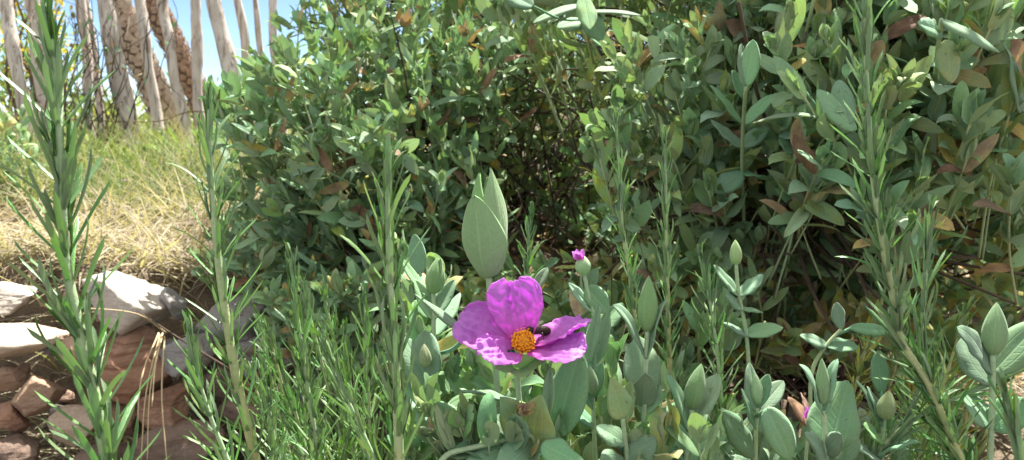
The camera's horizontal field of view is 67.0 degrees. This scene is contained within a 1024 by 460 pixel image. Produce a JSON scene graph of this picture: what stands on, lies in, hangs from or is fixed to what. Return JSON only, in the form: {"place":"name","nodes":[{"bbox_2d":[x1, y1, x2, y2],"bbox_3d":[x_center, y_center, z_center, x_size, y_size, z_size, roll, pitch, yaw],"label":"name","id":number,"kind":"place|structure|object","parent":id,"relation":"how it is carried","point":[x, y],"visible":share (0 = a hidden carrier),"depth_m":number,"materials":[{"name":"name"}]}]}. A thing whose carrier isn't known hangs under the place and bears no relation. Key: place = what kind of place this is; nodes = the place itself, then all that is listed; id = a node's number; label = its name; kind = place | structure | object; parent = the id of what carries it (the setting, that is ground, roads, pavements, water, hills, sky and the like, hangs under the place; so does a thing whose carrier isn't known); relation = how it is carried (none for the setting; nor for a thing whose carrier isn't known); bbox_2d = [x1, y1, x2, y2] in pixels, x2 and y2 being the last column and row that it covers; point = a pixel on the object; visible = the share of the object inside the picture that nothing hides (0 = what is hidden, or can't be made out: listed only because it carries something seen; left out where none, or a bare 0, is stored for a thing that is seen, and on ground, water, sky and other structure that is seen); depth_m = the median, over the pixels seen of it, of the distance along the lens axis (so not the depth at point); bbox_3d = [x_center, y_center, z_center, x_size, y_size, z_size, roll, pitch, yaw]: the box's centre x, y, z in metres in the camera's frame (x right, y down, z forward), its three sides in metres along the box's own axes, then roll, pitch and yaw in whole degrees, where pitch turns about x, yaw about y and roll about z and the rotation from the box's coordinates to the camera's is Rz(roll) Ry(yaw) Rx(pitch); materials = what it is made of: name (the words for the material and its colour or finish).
{"place":"outdoors","nodes":[
{"label":"outdoors","id":0,"kind":"place"},
{"bbox_2d":[1,100,539,150],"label":"grass beyond fence","id":1,"kind":"object","parent":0,"point":[149,125],"depth_m":2.95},
{"bbox_2d":[0,0,658,124],"label":"sky","id":2,"kind":"structure","parent":0,"point":[211,63],"materials":[{"name":"blue"}]},
{"bbox_2d":[0,125,1023,459],"bbox_3d":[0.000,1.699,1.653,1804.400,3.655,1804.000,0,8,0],"label":"ground","id":3,"kind":"structure","parent":0,"point":[206,297],"depth_m":1.00,"materials":[{"name":"soil"}]},
{"bbox_2d":[0,0,38,154],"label":"fence stake","id":4,"kind":"object","parent":3,"relation":"on","point":[12,42],"visible":0.58,"depth_m":2.28,"materials":[{"name":"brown wood"}]},
{"bbox_2d":[0,432,40,459],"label":"stone","id":5,"kind":"object","parent":3,"relation":"on","point":[18,446],"visible":1,"depth_m":0.79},
{"bbox_2d":[0,401,30,432],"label":"stone","id":6,"kind":"object","parent":5,"relation":"on","point":[12,418],"visible":0.94,"depth_m":0.81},
{"bbox_2d":[0,367,26,391],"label":"stone","id":7,"kind":"object","parent":6,"relation":"on","point":[12,379],"visible":1,"depth_m":0.83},
{"bbox_2d":[16,362,30,375],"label":"stone","id":8,"kind":"object","parent":7,"relation":"on","point":[25,367],"visible":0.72,"depth_m":0.86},
{"bbox_2d":[0,323,69,358],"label":"stone","id":9,"kind":"object","parent":7,"relation":"on","point":[17,340],"visible":0.84,"depth_m":0.84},
{"bbox_2d":[0,281,37,314],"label":"stone","id":10,"kind":"object","parent":9,"relation":"on","point":[14,297],"visible":0.98,"depth_m":0.90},
{"bbox_2d":[10,375,66,416],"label":"stone","id":11,"kind":"object","parent":6,"relation":"on","point":[27,401],"visible":0.98,"depth_m":0.81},
{"bbox_2d":[0,104,47,200],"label":"grey herb","id":12,"kind":"object","parent":3,"relation":"on","point":[22,129],"visible":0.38,"depth_m":1.60,"materials":[{"name":"green plant"}]},
{"bbox_2d":[24,0,48,138],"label":"fence stake","id":13,"kind":"object","parent":3,"relation":"on","point":[29,4],"visible":0.23,"depth_m":2.38,"materials":[{"name":"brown wood"}]},
{"bbox_2d":[0,0,82,126],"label":"broom bush","id":14,"kind":"object","parent":3,"relation":"on","point":[27,70],"visible":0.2,"depth_m":3.27,"materials":[{"name":"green plant"}]},
{"bbox_2d":[0,0,111,139],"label":"bush","id":15,"kind":"object","parent":3,"relation":"on","point":[3,86],"visible":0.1,"depth_m":3.60,"materials":[{"name":"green plant"}]},
{"bbox_2d":[3,89,147,133],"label":"bush","id":16,"kind":"object","parent":3,"relation":"on","point":[137,105],"visible":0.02,"depth_m":3.99,"materials":[{"name":"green plant"}]},
{"bbox_2d":[0,0,170,459],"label":"rosemary sprig","id":17,"kind":"object","parent":3,"relation":"on","point":[69,316],"visible":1,"depth_m":0.25,"materials":[{"name":"plant"}]},
{"bbox_2d":[75,0,95,137],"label":"fence stake","id":18,"kind":"object","parent":3,"relation":"on","point":[82,3],"visible":0.3,"depth_m":2.49,"materials":[{"name":"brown wood"}]},
{"bbox_2d":[42,131,136,179],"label":"weed","id":19,"kind":"object","parent":3,"relation":"on","point":[123,149],"visible":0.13,"depth_m":1.93,"materials":[{"name":"green plant"}]},
{"bbox_2d":[86,0,104,145],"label":"fence stake","id":20,"kind":"object","parent":3,"relation":"on","point":[98,108],"visible":0.29,"depth_m":2.59,"materials":[{"name":"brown wood"}]},
{"bbox_2d":[74,441,131,459],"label":"stone","id":21,"kind":"object","parent":3,"relation":"on","point":[81,454],"visible":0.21,"depth_m":0.81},
{"bbox_2d":[46,404,93,446],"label":"stone","id":22,"kind":"object","parent":21,"relation":"on","point":[76,412],"visible":0.61,"depth_m":0.81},
{"bbox_2d":[89,401,142,435],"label":"stone","id":23,"kind":"object","parent":21,"relation":"on","point":[129,429],"visible":0.17,"depth_m":0.84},
{"bbox_2d":[94,324,172,404],"bbox_3d":[-0.413,0.146,0.841,0.087,0.079,0.073,0,8,0],"label":"stone","id":24,"kind":"object","parent":23,"relation":"on","point":[124,348],"visible":0.59,"depth_m":0.82,"materials":[{"name":"stone"}]},
{"bbox_2d":[82,271,186,334],"bbox_3d":[-0.424,0.082,0.872,0.099,0.071,0.079,4,9,26],"label":"stone","id":25,"kind":"object","parent":24,"relation":"on","point":[125,292],"visible":0.73,"depth_m":0.84,"materials":[{"name":"stone"}]},
{"bbox_2d":[97,0,139,153],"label":"fence stake","id":26,"kind":"object","parent":3,"relation":"on","point":[105,9],"visible":0.56,"depth_m":2.43,"materials":[{"name":"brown wood"}]},
{"bbox_2d":[11,111,204,122],"bbox_3d":[-1.101,-0.355,2.420,1.502,0.037,0.009,0,8,0],"label":"fence wire","id":27,"kind":"object","parent":26,"relation":"attached to","point":[141,121],"visible":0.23,"depth_m":2.42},
{"bbox_2d":[91,308,167,459],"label":"dry grass tuft","id":28,"kind":"object","parent":3,"relation":"on","point":[159,336],"visible":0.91,"depth_m":0.75,"materials":[{"name":"plant"}]},
{"bbox_2d":[68,86,193,123],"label":"bush","id":29,"kind":"object","parent":3,"relation":"on","point":[74,87],"visible":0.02,"depth_m":4.22,"materials":[{"name":"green plant"}]},
{"bbox_2d":[0,176,294,459],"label":"dry grass edge","id":30,"kind":"object","parent":3,"relation":"on","point":[23,238],"visible":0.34,"depth_m":1.01,"materials":[{"name":"plant"}]},
{"bbox_2d":[115,0,179,137],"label":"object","id":31,"kind":"object","parent":3,"relation":"on","point":[126,9],"visible":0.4,"depth_m":3.10,"materials":[{"name":"brown wood"}]},
{"bbox_2d":[134,0,164,146],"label":"fence stake","id":32,"kind":"object","parent":3,"relation":"on","point":[151,82],"visible":0.72,"depth_m":2.49,"materials":[{"name":"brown wood"}]},
{"bbox_2d":[0,94,347,223],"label":"green grass","id":33,"kind":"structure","parent":3,"relation":"on","point":[155,174],"depth_m":1.67,"materials":[{"name":"plant"}]},
{"bbox_2d":[157,0,193,144],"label":"fence stake","id":34,"kind":"object","parent":3,"relation":"on","point":[171,55],"visible":0.64,"depth_m":2.48,"materials":[{"name":"grey wood"}]},
{"bbox_2d":[0,124,351,459],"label":"dry grass","id":35,"kind":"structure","parent":3,"relation":"on","point":[145,213],"depth_m":1.15,"materials":[{"name":"plant"}]},
{"bbox_2d":[132,119,219,179],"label":"weed","id":36,"kind":"object","parent":3,"relation":"on","point":[144,147],"visible":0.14,"depth_m":1.95,"materials":[{"name":"green plant"}]},
{"bbox_2d":[132,419,225,459],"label":"stone","id":37,"kind":"object","parent":3,"relation":"on","point":[179,446],"visible":0.75,"depth_m":0.78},
{"bbox_2d":[137,383,189,429],"bbox_3d":[-0.366,0.187,0.816,0.048,0.040,0.047,0,8,0],"label":"stone","id":38,"kind":"object","parent":37,"relation":"on","point":[173,396],"visible":0.8,"depth_m":0.80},
{"bbox_2d":[145,0,215,128],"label":"tree trunk","id":39,"kind":"object","parent":3,"relation":"on","point":[183,54],"visible":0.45,"depth_m":2.91,"materials":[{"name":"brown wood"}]},
{"bbox_2d":[190,0,204,128],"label":"fence stake","id":40,"kind":"object","parent":3,"relation":"on","point":[196,46],"visible":0.69,"depth_m":2.54,"materials":[{"name":"grey wood"}]},
{"bbox_2d":[0,72,425,253],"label":"tall straw","id":41,"kind":"object","parent":3,"relation":"on","point":[187,159],"visible":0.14,"depth_m":1.51,"materials":[{"name":"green plant"}]},
{"bbox_2d":[167,310,261,459],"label":"rosemary sprig","id":42,"kind":"object","parent":3,"relation":"on","point":[193,365],"visible":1,"depth_m":0.31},
{"bbox_2d":[206,0,237,75],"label":"fence stake","id":43,"kind":"object","parent":3,"relation":"on","point":[225,50],"visible":0.41,"depth_m":2.48,"materials":[{"name":"grey wood"}]},
{"bbox_2d":[193,295,264,345],"bbox_3d":[-0.341,0.113,0.922,0.088,0.059,0.080,0,8,0],"label":"stone","id":44,"kind":"object","parent":3,"relation":"on","point":[247,312],"visible":0.43,"depth_m":0.90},
{"bbox_2d":[166,81,295,459],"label":"rosemary sprig","id":45,"kind":"object","parent":3,"relation":"on","point":[230,342],"visible":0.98,"depth_m":0.34,"materials":[{"name":"plant"}]},
{"bbox_2d":[233,0,254,123],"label":"fence stake","id":46,"kind":"object","parent":3,"relation":"on","point":[242,25],"visible":0.3,"depth_m":2.59,"materials":[{"name":"grey wood"}]},
{"bbox_2d":[253,0,270,130],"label":"fence stake","id":47,"kind":"object","parent":3,"relation":"on","point":[258,32],"visible":0.29,"depth_m":2.64,"materials":[{"name":"grey wood"}]},
{"bbox_2d":[268,0,287,133],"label":"fence stake","id":48,"kind":"object","parent":3,"relation":"on","point":[272,9],"visible":0.15,"depth_m":2.58,"materials":[{"name":"grey wood"}]},
{"bbox_2d":[251,352,310,459],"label":"rosemary sprig","id":49,"kind":"object","parent":3,"relation":"on","point":[265,394],"visible":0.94,"depth_m":0.36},
{"bbox_2d":[264,416,323,459],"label":"stone","id":50,"kind":"object","parent":3,"relation":"on","point":[289,445],"visible":0.02,"depth_m":0.86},
{"bbox_2d":[217,393,287,439],"bbox_3d":[-0.288,0.208,0.858,0.077,0.051,0.049,4,9,28],"label":"stone","id":51,"kind":"object","parent":50,"relation":"on","point":[230,412],"visible":0.23,"depth_m":0.84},
{"bbox_2d":[203,361,243,399],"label":"stone","id":52,"kind":"object","parent":51,"relation":"on","point":[219,392],"visible":0.39,"depth_m":0.85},
{"bbox_2d":[159,333,214,377],"bbox_3d":[-0.357,0.135,0.847,0.062,0.048,0.049,-3,8,-19],"label":"stone","id":53,"kind":"object","parent":52,"relation":"on","point":[174,354],"visible":0.56,"depth_m":0.83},
{"bbox_2d":[165,338,174,344],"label":"stone","id":54,"kind":"object","parent":53,"relation":"on","point":[169,341],"visible":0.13,"depth_m":0.86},
{"bbox_2d":[159,287,186,320],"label":"stone","id":55,"kind":"object","parent":54,"relation":"on","point":[172,300],"visible":1,"depth_m":0.86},
{"bbox_2d":[213,344,224,359],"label":"stone","id":56,"kind":"object","parent":52,"relation":"on","point":[216,356],"visible":0.29,"depth_m":0.86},
{"bbox_2d":[228,336,295,379],"bbox_3d":[-0.287,0.149,0.892,0.075,0.045,0.059,-6,10,-36],"label":"stone","id":57,"kind":"object","parent":52,"relation":"on","point":[245,344],"visible":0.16,"depth_m":0.89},
{"bbox_2d":[242,371,259,393],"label":"stone","id":58,"kind":"object","parent":51,"relation":"on","point":[248,384],"visible":0.2,"depth_m":0.85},
{"bbox_2d":[252,355,276,371],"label":"stone","id":59,"kind":"object","parent":58,"relation":"on","point":[266,364],"visible":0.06,"depth_m":0.86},
{"bbox_2d":[244,345,264,358],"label":"stone","id":60,"kind":"object","parent":59,"relation":"on","point":[250,351],"visible":0.43,"depth_m":0.86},
{"bbox_2d":[280,369,337,408],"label":"stone","id":61,"kind":"object","parent":50,"relation":"on","point":[315,377],"visible":0.12,"depth_m":0.90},
{"bbox_2d":[274,240,342,459],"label":"rosemary sprig","id":62,"kind":"object","parent":3,"relation":"on","point":[315,445],"visible":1,"depth_m":0.36,"materials":[{"name":"plant"}]},
{"bbox_2d":[238,274,403,459],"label":"rosemary plant","id":63,"kind":"object","parent":3,"relation":"on","point":[346,435],"visible":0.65,"depth_m":0.47,"materials":[{"name":"plant"}]},
{"bbox_2d":[311,318,392,459],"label":"rosemary sprig","id":64,"kind":"object","parent":3,"relation":"on","point":[344,396],"visible":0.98,"depth_m":0.33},
{"bbox_2d":[341,132,430,459],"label":"rosemary sprig","id":65,"kind":"object","parent":3,"relation":"on","point":[401,442],"visible":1,"depth_m":0.29,"materials":[{"name":"plant"}]},
{"bbox_2d":[185,0,659,424],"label":"cistus shrub","id":66,"kind":"object","parent":3,"relation":"on","point":[349,144],"visible":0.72,"depth_m":0.89,"materials":[{"name":"green plant"}]},
{"bbox_2d":[511,201,544,389],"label":"rosemary sprig","id":67,"kind":"object","parent":3,"relation":"on","point":[526,265],"visible":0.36,"depth_m":0.62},
{"bbox_2d":[387,372,724,459],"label":"cistus plant","id":68,"kind":"object","parent":3,"relation":"on","point":[461,424],"visible":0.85,"depth_m":0.31,"materials":[{"name":"green plant"}]},
{"bbox_2d":[400,330,455,459],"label":"cistus shoot","id":69,"kind":"object","parent":68,"relation":"attached to","point":[423,348],"visible":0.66,"depth_m":0.34,"materials":[{"name":"green plant"}]},
{"bbox_2d":[403,234,461,385],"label":"cistus shoot","id":70,"kind":"object","parent":68,"relation":"attached to","point":[439,305],"visible":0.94,"depth_m":0.35,"materials":[{"name":"green plant"}]},
{"bbox_2d":[462,167,548,406],"bbox_3d":[-0.004,0.051,0.335,0.040,0.155,0.034,0,8,0],"label":"cistus shoot","id":71,"kind":"object","parent":68,"relation":"attached to","point":[484,233],"visible":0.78,"depth_m":0.32,"materials":[{"name":"green plant"}]},
{"bbox_2d":[438,276,590,459],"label":"flowering cistus stem","id":72,"kind":"object","parent":68,"relation":"attached to","point":[492,330],"visible":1,"depth_m":0.31,"materials":[{"name":"purple plant"}]},
{"bbox_2d":[522,324,550,339],"bbox_3d":[0.010,0.040,0.311,0.012,0.007,0.010,0,8,0],"label":"bee","id":73,"kind":"object","parent":72,"relation":"attached to","point":[542,330],"visible":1,"depth_m":0.31,"materials":[{"name":"grey"}]},
{"bbox_2d":[579,305,610,459],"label":"cistus shoot","id":74,"kind":"object","parent":68,"relation":"attached to","point":[597,335],"visible":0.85,"depth_m":0.36,"materials":[{"name":"green plant"}]},
{"bbox_2d":[596,377,656,459],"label":"cistus shoot","id":75,"kind":"object","parent":68,"relation":"attached to","point":[620,402],"visible":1,"depth_m":0.32,"materials":[{"name":"green plant"}]},
{"bbox_2d":[611,276,671,455],"bbox_3d":[0.054,0.073,0.339,0.030,0.109,0.040,0,8,0],"label":"cistus shoot","id":76,"kind":"object","parent":68,"relation":"attached to","point":[641,368],"visible":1,"depth_m":0.33,"materials":[{"name":"green plant"}]},
{"bbox_2d":[661,364,720,459],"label":"cistus shoot","id":77,"kind":"object","parent":68,"relation":"attached to","point":[700,395],"visible":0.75,"depth_m":0.33,"materials":[{"name":"green plant"}]},
{"bbox_2d":[722,363,795,459],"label":"cistus shoot","id":78,"kind":"object","parent":68,"relation":"attached to","point":[762,396],"visible":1,"depth_m":0.35,"materials":[{"name":"green plant"}]},
{"bbox_2d":[137,0,1023,425],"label":"cistus shrub","id":79,"kind":"object","parent":3,"relation":"on","point":[957,142],"visible":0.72,"depth_m":0.66,"materials":[{"name":"green plant"}]},
{"bbox_2d":[505,0,640,258],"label":"cistus shoot","id":80,"kind":"object","parent":79,"relation":"attached to","point":[589,21],"visible":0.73,"depth_m":0.62,"materials":[{"name":"green plant"}]},
{"bbox_2d":[709,39,772,260],"bbox_3d":[0.190,-0.030,0.648,0.050,0.236,0.186,3,8,17],"label":"cistus shoot","id":81,"kind":"object","parent":79,"relation":"attached to","point":[748,65],"visible":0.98,"depth_m":0.60,"materials":[{"name":"green plant"}]},
{"bbox_2d":[885,17,1023,275],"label":"cistus shoot","id":82,"kind":"object","parent":79,"relation":"attached to","point":[947,62],"visible":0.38,"depth_m":0.52,"materials":[{"name":"green plant"}]},
{"bbox_2d":[369,130,873,412],"bbox_3d":[0.114,0.123,0.768,0.632,0.450,0.397,-5,9,-30],"label":"cistus plant","id":83,"kind":"object","parent":3,"relation":"on","point":[692,320],"visible":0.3,"depth_m":0.63,"materials":[{"name":"green plant"}]},
{"bbox_2d":[767,80,856,320],"bbox_3d":[0.246,0.001,0.640,0.060,0.239,0.232,2,8,14],"label":"cistus shoot","id":84,"kind":"object","parent":83,"relation":"attached to","point":[831,103],"visible":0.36,"depth_m":0.52,"materials":[{"name":"green plant"}]},
{"bbox_2d":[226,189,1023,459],"bbox_3d":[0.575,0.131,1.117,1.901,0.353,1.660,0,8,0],"label":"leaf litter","id":85,"kind":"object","parent":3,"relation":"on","point":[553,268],"depth_m":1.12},
{"bbox_2d":[605,107,650,419],"bbox_3d":[0.077,0.135,0.516,0.024,0.429,0.045,-6,10,-36],"label":"rosemary sprig","id":86,"kind":"object","parent":3,"relation":"on","point":[622,192],"visible":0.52,"depth_m":0.50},
{"bbox_2d":[332,0,970,281],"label":"cistus shrub","id":87,"kind":"object","parent":3,"relation":"on","point":[562,173],"visible":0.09,"depth_m":1.27,"materials":[{"name":"green plant"}]},
{"bbox_2d":[649,123,684,422],"bbox_3d":[0.100,0.140,0.514,0.028,0.417,0.038,0,8,0],"label":"rosemary sprig","id":88,"kind":"object","parent":3,"relation":"on","point":[665,199],"visible":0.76,"depth_m":0.50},
{"bbox_2d":[378,302,973,459],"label":"cistus plant","id":89,"kind":"object","parent":3,"relation":"on","point":[476,371],"visible":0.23,"depth_m":0.42,"materials":[{"name":"green plant"}]},
{"bbox_2d":[569,249,624,331],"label":"cistus shoot","id":90,"kind":"object","parent":89,"relation":"attached to","point":[592,297],"visible":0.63,"depth_m":0.47,"materials":[{"name":"green plant"}]},
{"bbox_2d":[713,240,782,364],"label":"cistus shoot","id":91,"kind":"object","parent":89,"relation":"attached to","point":[749,286],"visible":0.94,"depth_m":0.48,"materials":[{"name":"green plant"}]},
{"bbox_2d":[787,393,810,459],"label":"cistus shoot","id":92,"kind":"object","parent":89,"relation":"attached to","point":[801,411],"visible":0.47,"depth_m":0.42,"materials":[{"name":"pink plant"}]},
{"bbox_2d":[799,359,860,459],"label":"cistus shoot","id":93,"kind":"object","parent":89,"relation":"attached to","point":[833,424],"visible":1,"depth_m":0.34,"materials":[{"name":"green plant"}]},
{"bbox_2d":[800,302,888,406],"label":"cistus shoot","id":94,"kind":"object","parent":89,"relation":"attached to","point":[838,344],"visible":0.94,"depth_m":0.46,"materials":[{"name":"green plant"}]},
{"bbox_2d":[855,350,921,459],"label":"cistus shoot","id":95,"kind":"object","parent":89,"relation":"attached to","point":[883,407],"visible":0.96,"depth_m":0.37,"materials":[{"name":"green plant"}]},
{"bbox_2d":[685,241,745,424],"bbox_3d":[0.122,0.177,0.464,0.044,0.343,0.033,7,11,41],"label":"rosemary sprig","id":96,"kind":"object","parent":3,"relation":"on","point":[707,283],"visible":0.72,"depth_m":0.45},
{"bbox_2d":[837,294,987,459],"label":"rosemary plant","id":97,"kind":"object","parent":3,"relation":"on","point":[926,443],"visible":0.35,"depth_m":0.45,"materials":[{"name":"plant"}]},
{"bbox_2d":[831,0,994,459],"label":"rosemary sprig","id":98,"kind":"object","parent":3,"relation":"on","point":[892,323],"visible":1,"depth_m":0.36,"materials":[{"name":"plant"}]},
{"bbox_2d":[892,375,945,459],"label":"rosemary sprig","id":99,"kind":"object","parent":3,"relation":"on","point":[900,394],"visible":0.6,"depth_m":0.42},
{"bbox_2d":[893,193,986,459],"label":"rosemary sprig","id":100,"kind":"object","parent":3,"relation":"on","point":[920,318],"visible":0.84,"depth_m":0.38,"materials":[{"name":"plant"}]},
{"bbox_2d":[864,368,1023,459],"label":"plant","id":101,"kind":"object","parent":3,"relation":"on","point":[908,422],"visible":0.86,"depth_m":0.37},
{"bbox_2d":[956,302,1023,459],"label":"cistus shoot","id":102,"kind":"object","parent":101,"relation":"attached to","point":[1000,343],"visible":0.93,"depth_m":0.36,"materials":[{"name":"green plant"}]},
{"bbox_2d":[888,259,1023,455],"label":"straw on soil","id":103,"kind":"object","parent":3,"relation":"on","point":[1021,379],"visible":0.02,"depth_m":1.06,"materials":[{"name":"beige plant"}]},
{"bbox_2d":[948,268,1018,301],"bbox_3d":[0.872,0.098,1.393,0.191,0.060,0.137,0,8,0],"label":"stone","id":104,"kind":"object","parent":3,"relation":"on","point":[959,269],"depth_m":1.38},
{"bbox_2d":[987,366,1023,459],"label":"rosemary sprig","id":105,"kind":"object","parent":3,"relation":"on","point":[1010,416],"visible":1,"depth_m":0.26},
{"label":"stone","id":106,"kind":"object","parent":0,"visible":0},
{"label":"stone","id":107,"kind":"object","parent":106,"relation":"on","visible":0},
{"bbox_2d":[50,404,62,414],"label":"stone","id":108,"kind":"object","parent":107,"relation":"on","point":[52,410],"visible":0.3,"depth_m":0.88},
{"bbox_2d":[57,390,74,404],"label":"stone","id":109,"kind":"object","parent":108,"relation":"on","point":[68,397],"visible":0.62,"depth_m":0.89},
{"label":"stone","id":110,"kind":"object","parent":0,"visible":0},
{"bbox_2d":[55,336,108,362],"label":"stone","id":111,"kind":"object","parent":110,"relation":"on","point":[69,343],"visible":0.16,"depth_m":0.83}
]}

